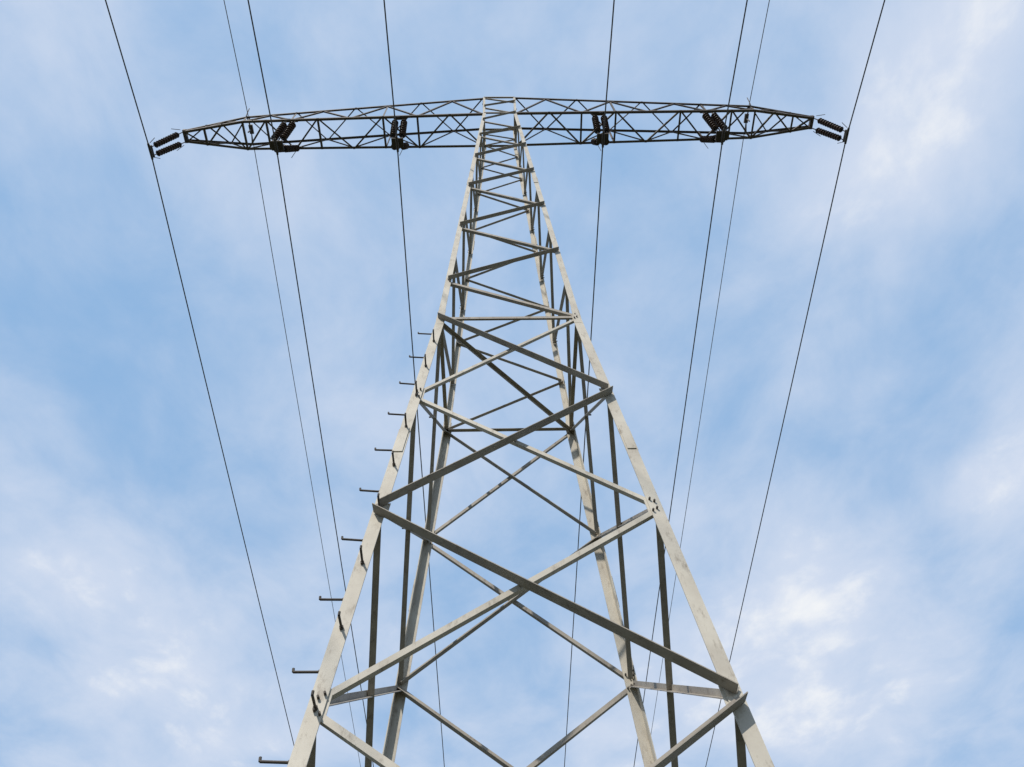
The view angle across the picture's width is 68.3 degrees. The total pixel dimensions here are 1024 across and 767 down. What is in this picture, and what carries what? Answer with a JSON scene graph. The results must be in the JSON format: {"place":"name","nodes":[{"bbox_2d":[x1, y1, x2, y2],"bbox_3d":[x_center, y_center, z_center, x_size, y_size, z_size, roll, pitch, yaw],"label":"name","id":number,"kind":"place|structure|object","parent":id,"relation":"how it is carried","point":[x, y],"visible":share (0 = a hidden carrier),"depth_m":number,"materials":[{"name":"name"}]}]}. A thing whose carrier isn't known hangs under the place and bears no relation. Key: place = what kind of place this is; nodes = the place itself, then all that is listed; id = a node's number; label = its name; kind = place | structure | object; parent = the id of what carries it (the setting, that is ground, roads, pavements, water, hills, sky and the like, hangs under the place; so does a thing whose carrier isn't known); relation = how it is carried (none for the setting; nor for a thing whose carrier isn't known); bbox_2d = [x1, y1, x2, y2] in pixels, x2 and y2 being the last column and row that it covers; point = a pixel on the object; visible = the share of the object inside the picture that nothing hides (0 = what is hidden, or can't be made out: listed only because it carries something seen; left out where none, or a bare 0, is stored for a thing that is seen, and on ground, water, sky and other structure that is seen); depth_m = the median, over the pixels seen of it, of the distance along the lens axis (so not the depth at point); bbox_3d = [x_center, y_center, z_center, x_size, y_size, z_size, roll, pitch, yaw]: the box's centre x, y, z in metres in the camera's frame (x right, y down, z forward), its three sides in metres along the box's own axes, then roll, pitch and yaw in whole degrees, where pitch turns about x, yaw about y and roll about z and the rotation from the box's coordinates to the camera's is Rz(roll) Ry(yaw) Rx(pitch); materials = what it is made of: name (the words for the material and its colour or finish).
{"place":"outdoors","nodes":[
{"label":"outdoors","id":0,"kind":"place"},
{"bbox_2d":[0,0,1023,766],"label":"sky","id":1,"kind":"structure","parent":0,"point":[881,624],"materials":[{"name":"blue"}]},
{"bbox_3d":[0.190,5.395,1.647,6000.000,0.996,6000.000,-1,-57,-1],"label":"ground","id":2,"kind":"structure","parent":0,"visible":0},
{"bbox_2d":[182,97,814,766],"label":"transmission tower","id":3,"kind":"structure","parent":2,"relation":"on","point":[324,697],"depth_m":7.66,"materials":[{"name":"metal"}]},
{"bbox_2d":[147,129,185,159],"bbox_3d":[-8.833,-6.140,19.363,0.482,1.324,0.575,-1,-57,-1],"label":"insulator string","id":4,"kind":"object","parent":3,"relation":"attached to","point":[165,140],"visible":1,"depth_m":19.27,"materials":[{"name":"brown ceramic"}]},
{"bbox_2d":[105,0,293,744],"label":"power line","id":5,"kind":"object","parent":4,"relation":"attached to","point":[195,340],"visible":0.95,"depth_m":21.35,"materials":[{"name":"metal"}]},
{"bbox_2d":[270,118,301,157],"bbox_3d":[-5.847,-6.262,19.464,0.540,1.170,1.015,-1,-57,-1],"label":"insulator string","id":6,"kind":"object","parent":3,"relation":"attached to","point":[283,131],"visible":0.97,"depth_m":19.31,"materials":[{"name":"brown ceramic"}]},
{"bbox_2d":[247,0,373,766],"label":"power line","id":7,"kind":"object","parent":6,"relation":"attached to","point":[302,315],"visible":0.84,"depth_m":21.19,"materials":[{"name":"metal"}]},
{"bbox_2d":[224,1,360,766],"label":"earth wire","id":8,"kind":"object","parent":3,"relation":"attached to","point":[285,329],"visible":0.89,"depth_m":23.31,"materials":[{"name":"black metal"}]},
{"bbox_2d":[390,116,408,155],"bbox_3d":[-2.908,-6.338,19.496,0.409,1.170,1.015,-1,-57,-1],"label":"insulator string","id":9,"kind":"object","parent":3,"relation":"attached to","point":[397,144],"visible":0.92,"depth_m":19.26,"materials":[{"name":"brown ceramic"}]},
{"bbox_2d":[383,0,444,766],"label":"power line","id":10,"kind":"object","parent":9,"relation":"attached to","point":[410,327],"visible":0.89,"depth_m":21.09,"materials":[{"name":"metal"}]},
{"bbox_2d":[591,113,609,149],"bbox_3d":[2.291,-6.471,19.553,0.409,1.170,1.015,-1,-57,-1],"label":"insulator string","id":11,"kind":"object","parent":3,"relation":"attached to","point":[602,138],"visible":0.97,"depth_m":19.33,"materials":[{"name":"brown ceramic"}]},
{"bbox_2d":[564,0,614,766],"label":"power line","id":12,"kind":"object","parent":11,"relation":"attached to","point":[591,324],"visible":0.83,"depth_m":20.99,"materials":[{"name":"metal"}]},
{"bbox_2d":[651,0,769,731],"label":"earth wire","id":13,"kind":"object","parent":3,"relation":"attached to","point":[715,319],"visible":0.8,"depth_m":23.43,"materials":[{"name":"black metal"}]},
{"bbox_2d":[697,109,728,147],"bbox_3d":[5.231,-6.547,19.585,0.540,1.170,1.015,-1,-57,-1],"label":"insulator string","id":14,"kind":"object","parent":3,"relation":"attached to","point":[714,121],"visible":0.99,"depth_m":19.43,"materials":[{"name":"brown ceramic"}]},
{"bbox_2d":[634,0,747,764],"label":"power line","id":15,"kind":"object","parent":14,"relation":"attached to","point":[698,313],"visible":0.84,"depth_m":21.33,"materials":[{"name":"metal"}]},
{"bbox_2d":[812,114,849,143],"bbox_3d":[8.221,-6.578,19.549,0.482,1.324,0.575,-1,-57,-1],"label":"insulator string","id":16,"kind":"object","parent":3,"relation":"attached to","point":[832,126],"visible":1,"depth_m":19.46,"materials":[{"name":"brown ceramic"}]},
{"bbox_2d":[705,0,884,766],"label":"power line","id":17,"kind":"object","parent":16,"relation":"attached to","point":[803,330],"visible":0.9,"depth_m":21.64,"materials":[{"name":"metal"}]}
]}

